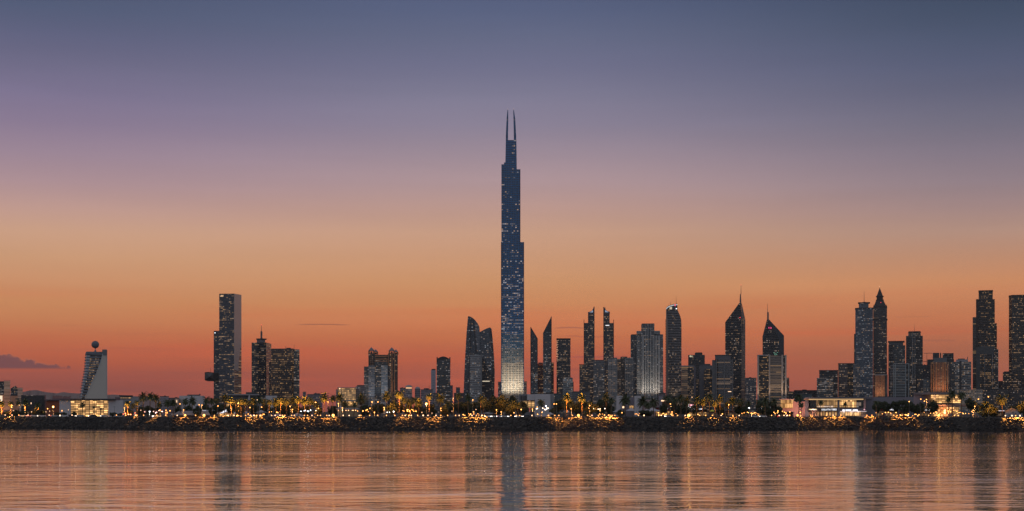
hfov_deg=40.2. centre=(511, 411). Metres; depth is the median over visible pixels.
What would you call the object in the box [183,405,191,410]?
round tree
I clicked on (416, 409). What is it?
round tree
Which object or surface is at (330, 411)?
round tree
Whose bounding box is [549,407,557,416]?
round tree
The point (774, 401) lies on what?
palm tree
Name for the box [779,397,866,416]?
shopping mall
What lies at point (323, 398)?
palm tree
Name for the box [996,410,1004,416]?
market stall
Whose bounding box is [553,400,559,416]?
round tree
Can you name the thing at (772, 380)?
pier office
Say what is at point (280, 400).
palm tree
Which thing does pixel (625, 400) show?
palm tree
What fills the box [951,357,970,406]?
balcony tower
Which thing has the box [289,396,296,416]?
palm tree
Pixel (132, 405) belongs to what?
palm tree
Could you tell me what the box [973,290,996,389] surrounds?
stepped black tower
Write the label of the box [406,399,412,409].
palm tree
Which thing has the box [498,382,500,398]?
block
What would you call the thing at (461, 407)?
round tree
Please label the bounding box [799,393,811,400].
block
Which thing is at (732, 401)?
palm tree
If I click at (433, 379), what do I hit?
slim tower
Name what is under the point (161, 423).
rock armour
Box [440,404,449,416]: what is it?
round tree
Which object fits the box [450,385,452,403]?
block
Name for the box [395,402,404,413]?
round tree
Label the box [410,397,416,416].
palm tree
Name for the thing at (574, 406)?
round tree
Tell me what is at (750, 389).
block
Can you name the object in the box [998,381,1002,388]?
block
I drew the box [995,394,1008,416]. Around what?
palm tree
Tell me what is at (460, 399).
block
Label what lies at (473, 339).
sail tower
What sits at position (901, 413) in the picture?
market stall
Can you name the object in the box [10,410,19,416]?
round tree
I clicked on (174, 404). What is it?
palm tree
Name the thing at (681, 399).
palm tree
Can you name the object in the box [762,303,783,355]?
spire tower
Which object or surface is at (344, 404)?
palm tree
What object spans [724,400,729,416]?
palm tree
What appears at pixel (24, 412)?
round tree
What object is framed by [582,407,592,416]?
round tree
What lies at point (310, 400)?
palm tree
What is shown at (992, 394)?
block
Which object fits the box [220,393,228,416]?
palm tree
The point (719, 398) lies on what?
palm tree
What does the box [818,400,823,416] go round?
palm tree
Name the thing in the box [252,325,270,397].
mast tower
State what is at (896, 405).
round tree
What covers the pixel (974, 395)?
apartment block
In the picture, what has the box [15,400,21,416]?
palm tree
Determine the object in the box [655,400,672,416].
restaurant
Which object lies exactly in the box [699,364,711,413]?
arched office
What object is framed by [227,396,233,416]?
palm tree
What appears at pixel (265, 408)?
round tree
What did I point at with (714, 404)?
palm tree
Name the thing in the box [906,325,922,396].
shouldered tower
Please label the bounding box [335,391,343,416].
palm tree
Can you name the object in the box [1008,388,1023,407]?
block
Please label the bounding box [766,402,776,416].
round tree
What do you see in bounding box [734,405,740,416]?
round tree
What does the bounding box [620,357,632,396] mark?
apartment tower
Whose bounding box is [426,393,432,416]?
palm tree
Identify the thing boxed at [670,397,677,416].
palm tree
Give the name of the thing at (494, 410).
round tree
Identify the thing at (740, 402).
palm tree
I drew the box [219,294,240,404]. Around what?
slab tower
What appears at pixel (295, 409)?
round tree
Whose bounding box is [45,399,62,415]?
terrace building
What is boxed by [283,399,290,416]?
palm tree
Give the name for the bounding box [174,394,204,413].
civic building
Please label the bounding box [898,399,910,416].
round tree
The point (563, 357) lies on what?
flat tower
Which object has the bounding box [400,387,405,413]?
block
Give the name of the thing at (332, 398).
palm tree
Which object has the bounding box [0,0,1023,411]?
sky
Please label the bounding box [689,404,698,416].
round tree
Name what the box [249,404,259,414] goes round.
round tree
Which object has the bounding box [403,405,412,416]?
round tree
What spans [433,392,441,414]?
block
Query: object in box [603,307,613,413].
notched tower
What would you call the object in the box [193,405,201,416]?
round tree
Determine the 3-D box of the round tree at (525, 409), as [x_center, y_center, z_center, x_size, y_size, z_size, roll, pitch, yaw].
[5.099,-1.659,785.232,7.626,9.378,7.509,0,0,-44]
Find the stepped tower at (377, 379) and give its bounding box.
[364,362,390,413]
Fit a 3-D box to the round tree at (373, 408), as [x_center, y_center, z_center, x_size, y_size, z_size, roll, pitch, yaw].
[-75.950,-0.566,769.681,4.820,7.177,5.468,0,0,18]
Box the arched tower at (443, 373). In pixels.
[437,356,449,412]
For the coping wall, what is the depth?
698.32 m
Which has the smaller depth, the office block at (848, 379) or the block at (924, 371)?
the office block at (848, 379)
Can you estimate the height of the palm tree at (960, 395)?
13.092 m
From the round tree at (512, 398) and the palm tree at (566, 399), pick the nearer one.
the palm tree at (566, 399)
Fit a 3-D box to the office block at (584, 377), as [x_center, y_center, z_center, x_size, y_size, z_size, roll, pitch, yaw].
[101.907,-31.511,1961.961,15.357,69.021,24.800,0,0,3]
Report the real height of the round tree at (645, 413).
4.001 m
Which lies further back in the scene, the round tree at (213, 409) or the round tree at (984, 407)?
the round tree at (213, 409)
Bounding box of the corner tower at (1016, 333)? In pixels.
[1009,295,1023,377]
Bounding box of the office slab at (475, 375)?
[470,354,481,413]
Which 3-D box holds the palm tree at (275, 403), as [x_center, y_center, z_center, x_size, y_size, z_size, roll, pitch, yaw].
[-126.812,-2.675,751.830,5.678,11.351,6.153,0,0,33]
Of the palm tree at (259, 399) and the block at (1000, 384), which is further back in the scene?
the block at (1000, 384)
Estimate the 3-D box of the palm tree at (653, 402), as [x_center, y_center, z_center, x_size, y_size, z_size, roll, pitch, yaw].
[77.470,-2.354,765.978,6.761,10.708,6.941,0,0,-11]
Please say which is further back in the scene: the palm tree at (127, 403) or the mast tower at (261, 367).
the mast tower at (261, 367)
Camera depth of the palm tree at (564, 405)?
768.18 m
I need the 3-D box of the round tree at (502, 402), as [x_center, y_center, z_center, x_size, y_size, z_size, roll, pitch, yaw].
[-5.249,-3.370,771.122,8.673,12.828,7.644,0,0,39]
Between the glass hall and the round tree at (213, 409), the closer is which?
the round tree at (213, 409)
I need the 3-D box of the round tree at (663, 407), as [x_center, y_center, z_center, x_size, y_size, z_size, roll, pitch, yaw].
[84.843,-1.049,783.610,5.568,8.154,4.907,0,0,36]
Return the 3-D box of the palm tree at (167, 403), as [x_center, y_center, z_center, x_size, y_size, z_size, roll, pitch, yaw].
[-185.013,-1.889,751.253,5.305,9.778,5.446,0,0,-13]
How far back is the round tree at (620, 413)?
741.02 m
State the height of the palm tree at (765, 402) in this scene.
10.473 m
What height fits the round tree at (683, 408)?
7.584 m
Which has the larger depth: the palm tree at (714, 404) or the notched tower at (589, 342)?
the notched tower at (589, 342)
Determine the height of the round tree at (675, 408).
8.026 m
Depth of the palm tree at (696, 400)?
744.60 m
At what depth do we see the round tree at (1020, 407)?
727.51 m
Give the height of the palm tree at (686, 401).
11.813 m
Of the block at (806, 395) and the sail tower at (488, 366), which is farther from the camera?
the sail tower at (488, 366)
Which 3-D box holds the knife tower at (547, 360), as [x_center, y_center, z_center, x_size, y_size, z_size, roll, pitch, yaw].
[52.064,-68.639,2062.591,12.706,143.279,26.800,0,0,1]
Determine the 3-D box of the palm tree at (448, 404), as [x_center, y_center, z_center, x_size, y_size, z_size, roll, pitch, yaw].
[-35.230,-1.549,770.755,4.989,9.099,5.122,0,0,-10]
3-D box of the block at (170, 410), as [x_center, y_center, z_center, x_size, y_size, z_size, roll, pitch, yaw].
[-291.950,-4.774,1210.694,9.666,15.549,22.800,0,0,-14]
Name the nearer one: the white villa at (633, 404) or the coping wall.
the coping wall
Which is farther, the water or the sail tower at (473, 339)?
the sail tower at (473, 339)
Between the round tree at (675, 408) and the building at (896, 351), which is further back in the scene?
the building at (896, 351)
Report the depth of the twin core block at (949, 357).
2299.35 m
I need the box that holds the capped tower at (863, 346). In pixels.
[854,302,872,397]
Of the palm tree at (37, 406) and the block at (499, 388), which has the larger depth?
the block at (499, 388)
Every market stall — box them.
[886,409,897,416]
[899,411,908,416]
[918,409,929,416]
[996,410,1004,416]
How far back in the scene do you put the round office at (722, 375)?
1749.14 m
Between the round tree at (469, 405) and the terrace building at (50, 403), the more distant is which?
the terrace building at (50, 403)
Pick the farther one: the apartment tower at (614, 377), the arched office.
the arched office
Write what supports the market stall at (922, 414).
on the ground
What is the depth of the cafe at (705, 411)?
799.41 m
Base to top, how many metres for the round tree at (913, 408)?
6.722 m
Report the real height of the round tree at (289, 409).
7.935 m
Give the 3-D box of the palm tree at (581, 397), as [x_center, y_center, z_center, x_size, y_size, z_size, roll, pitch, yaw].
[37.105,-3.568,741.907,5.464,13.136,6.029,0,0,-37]
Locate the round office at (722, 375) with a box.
[712,355,732,409]
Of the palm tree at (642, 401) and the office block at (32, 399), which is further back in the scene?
the office block at (32, 399)
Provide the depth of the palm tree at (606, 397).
763.43 m
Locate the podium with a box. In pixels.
[222,392,258,413]
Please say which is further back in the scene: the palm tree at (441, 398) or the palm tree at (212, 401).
the palm tree at (441, 398)
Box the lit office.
[336,385,364,414]
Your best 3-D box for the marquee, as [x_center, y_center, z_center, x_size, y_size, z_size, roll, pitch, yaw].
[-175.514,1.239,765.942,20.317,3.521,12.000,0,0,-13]
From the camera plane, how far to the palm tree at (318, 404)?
765.81 m
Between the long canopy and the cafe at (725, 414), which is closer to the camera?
the long canopy
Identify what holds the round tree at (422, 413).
on the ground
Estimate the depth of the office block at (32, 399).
999.98 m
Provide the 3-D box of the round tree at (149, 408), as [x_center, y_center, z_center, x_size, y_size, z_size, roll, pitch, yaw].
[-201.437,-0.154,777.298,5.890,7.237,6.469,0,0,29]
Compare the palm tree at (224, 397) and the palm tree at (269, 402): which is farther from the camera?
the palm tree at (224, 397)
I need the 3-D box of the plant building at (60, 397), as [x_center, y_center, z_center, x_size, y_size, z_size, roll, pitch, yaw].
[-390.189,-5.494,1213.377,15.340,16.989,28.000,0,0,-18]
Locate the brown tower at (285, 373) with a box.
[271,346,298,413]
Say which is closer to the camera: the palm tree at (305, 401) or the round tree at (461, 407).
the palm tree at (305, 401)
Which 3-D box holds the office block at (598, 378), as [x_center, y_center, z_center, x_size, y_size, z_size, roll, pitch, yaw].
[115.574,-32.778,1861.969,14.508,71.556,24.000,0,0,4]
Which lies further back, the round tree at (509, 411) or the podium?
the podium
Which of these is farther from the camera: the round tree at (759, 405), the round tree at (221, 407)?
the round tree at (221, 407)
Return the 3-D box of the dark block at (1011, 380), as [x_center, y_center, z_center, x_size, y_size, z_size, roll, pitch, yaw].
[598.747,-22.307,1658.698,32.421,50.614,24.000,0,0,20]
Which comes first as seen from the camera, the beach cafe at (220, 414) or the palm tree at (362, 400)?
the palm tree at (362, 400)
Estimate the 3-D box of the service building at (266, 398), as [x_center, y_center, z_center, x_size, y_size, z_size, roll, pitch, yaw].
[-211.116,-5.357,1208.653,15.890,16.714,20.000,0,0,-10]
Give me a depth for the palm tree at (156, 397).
772.08 m
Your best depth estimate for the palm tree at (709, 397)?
767.00 m
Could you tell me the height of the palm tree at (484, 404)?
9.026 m
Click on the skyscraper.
(512, 314)
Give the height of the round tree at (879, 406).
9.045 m
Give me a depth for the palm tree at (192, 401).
764.14 m
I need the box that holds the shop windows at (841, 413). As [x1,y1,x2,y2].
[840,412,860,415]
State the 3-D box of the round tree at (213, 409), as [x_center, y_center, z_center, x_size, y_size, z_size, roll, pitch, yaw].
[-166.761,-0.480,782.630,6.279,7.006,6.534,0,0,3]
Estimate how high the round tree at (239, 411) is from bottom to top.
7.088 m
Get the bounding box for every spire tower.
[725,294,744,409]
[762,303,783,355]
[873,288,887,397]
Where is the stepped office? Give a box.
[688,352,704,405]
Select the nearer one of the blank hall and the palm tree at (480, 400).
the palm tree at (480, 400)
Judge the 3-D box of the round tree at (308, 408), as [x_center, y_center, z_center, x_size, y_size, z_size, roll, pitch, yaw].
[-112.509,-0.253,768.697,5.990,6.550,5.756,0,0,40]
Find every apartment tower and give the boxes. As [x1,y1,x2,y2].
[608,358,620,413]
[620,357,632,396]
[875,374,887,396]
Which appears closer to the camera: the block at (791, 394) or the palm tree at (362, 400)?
the palm tree at (362, 400)
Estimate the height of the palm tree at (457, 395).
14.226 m
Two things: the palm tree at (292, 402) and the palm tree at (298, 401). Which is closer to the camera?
the palm tree at (298, 401)
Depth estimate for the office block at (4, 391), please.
1300.21 m
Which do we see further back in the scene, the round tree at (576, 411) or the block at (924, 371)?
the block at (924, 371)
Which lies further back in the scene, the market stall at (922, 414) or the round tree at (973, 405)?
the market stall at (922, 414)
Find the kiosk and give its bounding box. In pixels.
[875,409,884,416]
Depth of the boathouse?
740.05 m
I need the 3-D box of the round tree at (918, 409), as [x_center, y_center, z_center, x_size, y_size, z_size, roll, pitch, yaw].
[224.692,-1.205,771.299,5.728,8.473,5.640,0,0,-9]
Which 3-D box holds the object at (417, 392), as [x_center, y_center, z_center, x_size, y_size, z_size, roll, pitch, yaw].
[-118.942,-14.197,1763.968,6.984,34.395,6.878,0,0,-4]
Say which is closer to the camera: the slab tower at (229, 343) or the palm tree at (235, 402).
the palm tree at (235, 402)
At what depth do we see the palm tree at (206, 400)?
771.99 m
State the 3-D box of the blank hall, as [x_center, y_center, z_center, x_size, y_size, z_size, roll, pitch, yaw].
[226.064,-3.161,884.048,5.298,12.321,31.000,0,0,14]
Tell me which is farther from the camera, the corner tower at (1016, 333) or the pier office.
the corner tower at (1016, 333)
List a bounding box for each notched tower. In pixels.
[584,307,594,413]
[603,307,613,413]
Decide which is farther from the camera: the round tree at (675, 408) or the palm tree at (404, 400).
the round tree at (675, 408)
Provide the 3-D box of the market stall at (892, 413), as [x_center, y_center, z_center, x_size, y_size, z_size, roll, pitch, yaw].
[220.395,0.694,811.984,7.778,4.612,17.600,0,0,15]
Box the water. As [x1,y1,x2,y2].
[0,428,1023,510]
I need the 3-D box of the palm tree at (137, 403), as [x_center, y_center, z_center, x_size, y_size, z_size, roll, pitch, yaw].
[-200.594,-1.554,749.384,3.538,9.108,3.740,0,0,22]
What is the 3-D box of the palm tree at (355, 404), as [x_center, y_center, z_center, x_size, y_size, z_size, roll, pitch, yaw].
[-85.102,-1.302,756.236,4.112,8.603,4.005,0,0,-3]
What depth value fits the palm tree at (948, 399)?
722.08 m
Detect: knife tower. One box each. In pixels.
[530,327,537,413]
[543,316,551,393]
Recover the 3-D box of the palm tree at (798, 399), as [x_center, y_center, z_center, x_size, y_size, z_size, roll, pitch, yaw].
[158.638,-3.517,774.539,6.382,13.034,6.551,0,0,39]
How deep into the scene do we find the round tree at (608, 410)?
781.47 m
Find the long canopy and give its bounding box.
[336,408,357,416]
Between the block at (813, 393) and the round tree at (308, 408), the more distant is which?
the block at (813, 393)
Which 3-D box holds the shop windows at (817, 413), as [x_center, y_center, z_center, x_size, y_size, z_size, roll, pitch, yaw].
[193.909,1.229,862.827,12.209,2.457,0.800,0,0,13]
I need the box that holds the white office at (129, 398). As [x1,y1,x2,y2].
[115,395,137,414]
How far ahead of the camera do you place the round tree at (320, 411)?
753.84 m
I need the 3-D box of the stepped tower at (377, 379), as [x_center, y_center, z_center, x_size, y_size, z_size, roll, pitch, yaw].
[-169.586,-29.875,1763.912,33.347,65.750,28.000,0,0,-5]
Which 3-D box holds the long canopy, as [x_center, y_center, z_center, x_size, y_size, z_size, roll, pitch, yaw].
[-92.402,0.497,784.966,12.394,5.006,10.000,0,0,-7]
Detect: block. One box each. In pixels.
[0,380,9,414]
[11,386,22,411]
[21,395,45,415]
[160,396,168,414]
[169,397,178,414]
[307,394,322,414]
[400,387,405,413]
[421,389,432,413]
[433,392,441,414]
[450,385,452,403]
[454,392,463,413]
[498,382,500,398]
[524,381,526,393]
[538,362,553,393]
[553,393,560,414]
[563,377,573,413]
[572,391,589,414]
[579,364,589,390]
[593,360,603,413]
[658,392,665,401]
[681,365,695,406]
[745,377,755,413]
[789,391,793,398]
[794,390,816,398]
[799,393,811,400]
[817,370,837,396]
[838,363,859,396]
[890,363,908,396]
[917,378,922,392]
[923,353,953,406]
[923,364,926,378]
[923,378,929,392]
[955,390,982,414]
[976,346,997,389]
[983,388,1007,410]
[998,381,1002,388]
[1003,371,1023,388]
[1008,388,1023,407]
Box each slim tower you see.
[205,331,218,404]
[431,369,435,392]
[631,334,636,396]
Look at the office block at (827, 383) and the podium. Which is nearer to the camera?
the podium
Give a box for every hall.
[59,399,122,416]
[866,397,873,416]
[874,396,913,415]
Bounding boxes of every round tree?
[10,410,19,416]
[20,410,27,414]
[36,409,45,416]
[125,407,133,415]
[136,406,145,416]
[145,405,154,416]
[153,408,161,414]
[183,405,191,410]
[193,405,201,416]
[200,403,208,409]
[207,405,218,416]
[218,404,225,411]
[226,404,236,413]
[234,404,243,416]
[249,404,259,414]
[260,404,270,416]
[270,406,281,416]
[281,405,291,416]
[292,405,302,416]
[301,406,311,415]
[314,406,322,416]
[327,405,337,415]
[359,405,370,416]
[369,405,378,415]
[376,403,384,413]
[385,403,396,416]
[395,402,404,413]
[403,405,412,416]
[414,406,423,414]
[420,408,428,416]
[425,404,435,416]
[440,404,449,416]
[449,403,456,414]
[454,401,463,413]
[462,401,473,413]
[473,402,482,416]
[483,397,491,415]
[487,395,496,410]
[490,405,500,414]
[494,394,509,414]
[505,404,515,414]
[507,395,518,407]
[515,401,529,415]
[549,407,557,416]
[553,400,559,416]
[558,399,567,416]
[567,401,577,414]
[573,403,583,414]
[577,400,587,416]
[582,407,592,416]
[587,401,598,413]
[596,398,607,416]
[604,403,614,416]
[616,410,624,416]
[638,410,653,416]
[659,403,668,416]
[671,403,681,414]
[681,404,689,415]
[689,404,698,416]
[715,404,724,414]
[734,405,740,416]
[740,406,748,414]
[755,402,768,414]
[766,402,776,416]
[775,406,782,416]
[872,401,882,416]
[882,401,890,411]
[891,401,899,411]
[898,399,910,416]
[911,406,920,416]
[915,402,925,413]
[927,399,938,416]
[965,397,975,416]
[971,402,981,411]
[975,400,996,416]
[989,408,998,416]
[1017,401,1023,414]
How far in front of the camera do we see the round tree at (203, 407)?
793.99 m
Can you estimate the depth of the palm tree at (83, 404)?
814.87 m
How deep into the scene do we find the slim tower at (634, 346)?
2099.93 m
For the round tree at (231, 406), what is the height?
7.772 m
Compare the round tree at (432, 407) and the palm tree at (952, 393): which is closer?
the palm tree at (952, 393)
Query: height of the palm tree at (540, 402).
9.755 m
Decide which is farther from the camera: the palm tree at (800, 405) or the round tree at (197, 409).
the round tree at (197, 409)
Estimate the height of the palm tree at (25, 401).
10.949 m
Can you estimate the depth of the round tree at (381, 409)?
780.89 m
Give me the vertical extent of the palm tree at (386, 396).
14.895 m
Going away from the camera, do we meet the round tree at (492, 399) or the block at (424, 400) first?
the round tree at (492, 399)
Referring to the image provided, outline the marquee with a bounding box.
[174,411,209,416]
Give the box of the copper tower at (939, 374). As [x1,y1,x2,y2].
[931,358,948,406]
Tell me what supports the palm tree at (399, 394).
on the ground
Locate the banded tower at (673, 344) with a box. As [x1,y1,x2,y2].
[665,303,681,405]
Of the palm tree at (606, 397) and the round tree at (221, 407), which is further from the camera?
the round tree at (221, 407)
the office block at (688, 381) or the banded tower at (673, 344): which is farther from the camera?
the banded tower at (673, 344)
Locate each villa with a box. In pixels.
[340,400,357,415]
[616,396,661,415]
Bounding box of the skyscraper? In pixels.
[501,110,523,412]
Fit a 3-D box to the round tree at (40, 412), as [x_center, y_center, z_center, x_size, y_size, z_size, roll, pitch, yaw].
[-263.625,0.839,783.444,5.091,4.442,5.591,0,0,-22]
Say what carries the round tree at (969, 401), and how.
on the ground
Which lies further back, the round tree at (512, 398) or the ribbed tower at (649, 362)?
the ribbed tower at (649, 362)
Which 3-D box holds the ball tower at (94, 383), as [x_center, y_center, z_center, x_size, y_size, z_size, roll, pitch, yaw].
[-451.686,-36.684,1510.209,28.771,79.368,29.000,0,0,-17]
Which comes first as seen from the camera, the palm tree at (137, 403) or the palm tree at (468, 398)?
the palm tree at (468, 398)
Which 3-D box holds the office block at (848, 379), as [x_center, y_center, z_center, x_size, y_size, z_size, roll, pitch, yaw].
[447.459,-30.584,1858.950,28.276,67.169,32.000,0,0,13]
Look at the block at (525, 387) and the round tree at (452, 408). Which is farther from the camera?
the block at (525, 387)
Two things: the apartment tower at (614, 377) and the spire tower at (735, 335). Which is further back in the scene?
the spire tower at (735, 335)
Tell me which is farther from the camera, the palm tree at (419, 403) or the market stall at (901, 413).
the market stall at (901, 413)
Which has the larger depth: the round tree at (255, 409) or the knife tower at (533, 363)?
the knife tower at (533, 363)
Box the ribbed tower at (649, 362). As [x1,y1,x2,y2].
[636,323,662,399]
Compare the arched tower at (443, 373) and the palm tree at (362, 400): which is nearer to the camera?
the palm tree at (362, 400)
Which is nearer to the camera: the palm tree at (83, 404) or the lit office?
the palm tree at (83, 404)
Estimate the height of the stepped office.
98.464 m
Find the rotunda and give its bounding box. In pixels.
[914,392,965,416]
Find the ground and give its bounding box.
[0,412,1023,430]
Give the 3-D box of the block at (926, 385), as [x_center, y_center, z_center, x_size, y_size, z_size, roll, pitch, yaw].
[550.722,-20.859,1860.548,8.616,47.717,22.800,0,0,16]
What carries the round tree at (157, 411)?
on the ground
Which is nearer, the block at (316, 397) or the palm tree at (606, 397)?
the palm tree at (606, 397)
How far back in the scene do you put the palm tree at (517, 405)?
755.60 m
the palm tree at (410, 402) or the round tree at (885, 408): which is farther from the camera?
the round tree at (885, 408)
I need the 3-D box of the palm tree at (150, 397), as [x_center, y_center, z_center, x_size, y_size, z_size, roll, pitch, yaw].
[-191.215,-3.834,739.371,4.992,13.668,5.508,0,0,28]
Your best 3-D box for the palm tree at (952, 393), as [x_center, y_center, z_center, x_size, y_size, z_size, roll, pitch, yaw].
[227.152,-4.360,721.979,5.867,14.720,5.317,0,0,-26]
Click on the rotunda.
(938, 397)
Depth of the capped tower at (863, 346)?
2048.86 m
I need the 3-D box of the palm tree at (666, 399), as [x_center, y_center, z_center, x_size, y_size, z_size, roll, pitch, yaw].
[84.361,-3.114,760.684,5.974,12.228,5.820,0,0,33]
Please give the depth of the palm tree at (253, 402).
743.59 m
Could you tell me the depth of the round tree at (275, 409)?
771.58 m
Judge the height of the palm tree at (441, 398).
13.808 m
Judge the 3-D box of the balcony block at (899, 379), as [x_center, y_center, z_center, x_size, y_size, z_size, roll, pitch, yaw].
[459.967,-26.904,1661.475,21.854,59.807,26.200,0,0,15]
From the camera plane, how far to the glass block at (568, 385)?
1700.02 m
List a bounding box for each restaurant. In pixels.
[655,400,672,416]
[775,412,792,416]
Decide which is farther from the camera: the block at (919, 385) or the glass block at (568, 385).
the block at (919, 385)
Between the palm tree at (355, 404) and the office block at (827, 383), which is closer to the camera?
the palm tree at (355, 404)
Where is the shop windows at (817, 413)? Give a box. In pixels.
[816,412,836,415]
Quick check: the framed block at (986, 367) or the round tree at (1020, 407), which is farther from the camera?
the framed block at (986, 367)
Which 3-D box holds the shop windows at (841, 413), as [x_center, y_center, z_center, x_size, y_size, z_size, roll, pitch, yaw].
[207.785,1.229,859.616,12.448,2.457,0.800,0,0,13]
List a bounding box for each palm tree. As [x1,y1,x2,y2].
[0,401,5,416]
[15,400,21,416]
[21,398,28,409]
[33,402,41,416]
[80,401,85,416]
[124,401,130,415]
[130,403,135,416]
[135,400,140,415]
[137,392,148,414]
[146,392,153,416]
[152,393,159,414]
[155,402,161,414]
[163,399,171,416]
[169,398,177,416]
[181,398,188,410]
[187,396,197,410]
[202,396,210,410]
[208,397,216,416]
[214,398,220,416]
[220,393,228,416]
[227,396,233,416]
[233,399,237,416]
[237,398,244,416]
[242,399,248,416]
[249,396,256,416]
[255,396,263,415]
[266,399,273,416]
[271,396,279,416]
[277,398,283,416]
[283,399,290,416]
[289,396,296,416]
[294,396,302,416]
[300,396,309,414]
[306,397,313,416]
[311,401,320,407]
[319,392,328,416]
[329,395,336,409]
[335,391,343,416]
[341,401,348,416]
[351,401,357,416]
[356,393,366,416]
[381,390,392,414]
[394,390,404,416]
[400,397,408,416]
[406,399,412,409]
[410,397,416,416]
[414,399,422,416]
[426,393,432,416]
[435,392,444,416]
[444,401,452,408]
[455,392,462,416]
[464,392,471,416]
[477,395,484,416]
[481,401,486,416]
[508,400,515,407]
[515,401,521,414]
[536,399,544,416]
[561,402,567,416]
[563,392,571,416]
[567,399,573,416]
[577,393,585,416]
[601,392,609,416]
[607,398,614,411]
[619,393,630,415]
[636,395,649,416]
[644,402,651,416]
[648,398,659,416]
[662,395,671,414]
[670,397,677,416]
[676,395,685,416]
[682,396,690,416]
[692,395,700,416]
[700,397,706,416]
[705,394,713,416]
[711,400,718,416]
[715,394,723,416]
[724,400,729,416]
[727,396,736,416]
[737,398,745,416]
[761,398,769,414]
[769,397,778,416]
[793,394,803,416]
[798,403,803,415]
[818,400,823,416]
[944,396,951,416]
[948,389,957,416]
[957,392,965,416]
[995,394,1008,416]
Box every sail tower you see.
[464,316,479,411]
[480,327,494,412]
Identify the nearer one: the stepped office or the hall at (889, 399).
the hall at (889, 399)
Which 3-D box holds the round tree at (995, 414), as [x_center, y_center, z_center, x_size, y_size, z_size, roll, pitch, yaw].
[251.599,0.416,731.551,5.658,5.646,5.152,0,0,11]
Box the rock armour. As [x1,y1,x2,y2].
[0,416,1023,430]
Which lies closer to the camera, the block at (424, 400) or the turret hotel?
the block at (424, 400)
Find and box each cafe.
[218,404,240,416]
[688,404,707,416]
[710,410,746,416]
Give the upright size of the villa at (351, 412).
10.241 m
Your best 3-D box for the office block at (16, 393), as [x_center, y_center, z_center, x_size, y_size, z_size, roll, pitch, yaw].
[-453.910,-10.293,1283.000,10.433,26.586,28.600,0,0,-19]
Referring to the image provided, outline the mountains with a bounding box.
[4,390,213,411]
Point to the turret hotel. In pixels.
(391, 359)
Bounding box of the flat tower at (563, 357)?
[556,338,570,413]
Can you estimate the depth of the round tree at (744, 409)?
753.32 m
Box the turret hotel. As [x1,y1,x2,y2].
[368,347,397,413]
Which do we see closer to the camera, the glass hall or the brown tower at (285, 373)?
the glass hall
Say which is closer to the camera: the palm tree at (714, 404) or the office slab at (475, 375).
the palm tree at (714, 404)
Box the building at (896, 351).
[888,341,904,395]
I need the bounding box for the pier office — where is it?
[757,355,788,413]
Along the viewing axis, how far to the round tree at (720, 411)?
766.12 m
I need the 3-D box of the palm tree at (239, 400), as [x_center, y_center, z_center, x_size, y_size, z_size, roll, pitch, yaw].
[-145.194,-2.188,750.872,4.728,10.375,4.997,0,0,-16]
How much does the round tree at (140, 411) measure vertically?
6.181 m
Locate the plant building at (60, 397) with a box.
[52,395,70,399]
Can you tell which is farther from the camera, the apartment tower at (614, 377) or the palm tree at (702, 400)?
the apartment tower at (614, 377)
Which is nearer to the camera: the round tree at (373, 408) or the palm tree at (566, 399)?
the palm tree at (566, 399)
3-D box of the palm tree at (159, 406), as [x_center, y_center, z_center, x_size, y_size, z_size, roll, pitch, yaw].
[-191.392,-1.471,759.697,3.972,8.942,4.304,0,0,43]
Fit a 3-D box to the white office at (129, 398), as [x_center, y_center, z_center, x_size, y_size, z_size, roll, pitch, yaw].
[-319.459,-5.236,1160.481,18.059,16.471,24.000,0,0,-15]
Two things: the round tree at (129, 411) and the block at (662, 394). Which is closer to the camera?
the round tree at (129, 411)
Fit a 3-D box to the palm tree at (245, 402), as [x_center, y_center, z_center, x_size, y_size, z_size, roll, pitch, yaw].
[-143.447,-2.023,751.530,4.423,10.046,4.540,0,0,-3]
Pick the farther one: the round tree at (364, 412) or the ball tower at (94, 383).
the ball tower at (94, 383)
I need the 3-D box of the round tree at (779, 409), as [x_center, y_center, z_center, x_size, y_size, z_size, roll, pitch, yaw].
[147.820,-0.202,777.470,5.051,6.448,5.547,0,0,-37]
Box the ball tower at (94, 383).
[80,341,106,398]
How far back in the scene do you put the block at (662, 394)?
1500.03 m
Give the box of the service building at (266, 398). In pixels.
[258,396,276,414]
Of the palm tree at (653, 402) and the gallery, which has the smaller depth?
the palm tree at (653, 402)
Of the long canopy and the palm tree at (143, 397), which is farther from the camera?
the long canopy
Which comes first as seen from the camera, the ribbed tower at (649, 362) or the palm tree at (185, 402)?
the palm tree at (185, 402)
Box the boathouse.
[1005,408,1021,416]
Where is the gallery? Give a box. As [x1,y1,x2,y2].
[519,393,553,415]
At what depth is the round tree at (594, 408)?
753.41 m
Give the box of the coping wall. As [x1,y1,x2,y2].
[167,417,1023,417]
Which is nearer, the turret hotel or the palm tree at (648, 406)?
the palm tree at (648, 406)
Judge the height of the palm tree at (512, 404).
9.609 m
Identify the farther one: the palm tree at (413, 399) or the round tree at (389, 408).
the palm tree at (413, 399)
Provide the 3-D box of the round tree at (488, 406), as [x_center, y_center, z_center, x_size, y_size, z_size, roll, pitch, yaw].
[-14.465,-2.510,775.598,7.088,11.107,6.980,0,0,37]

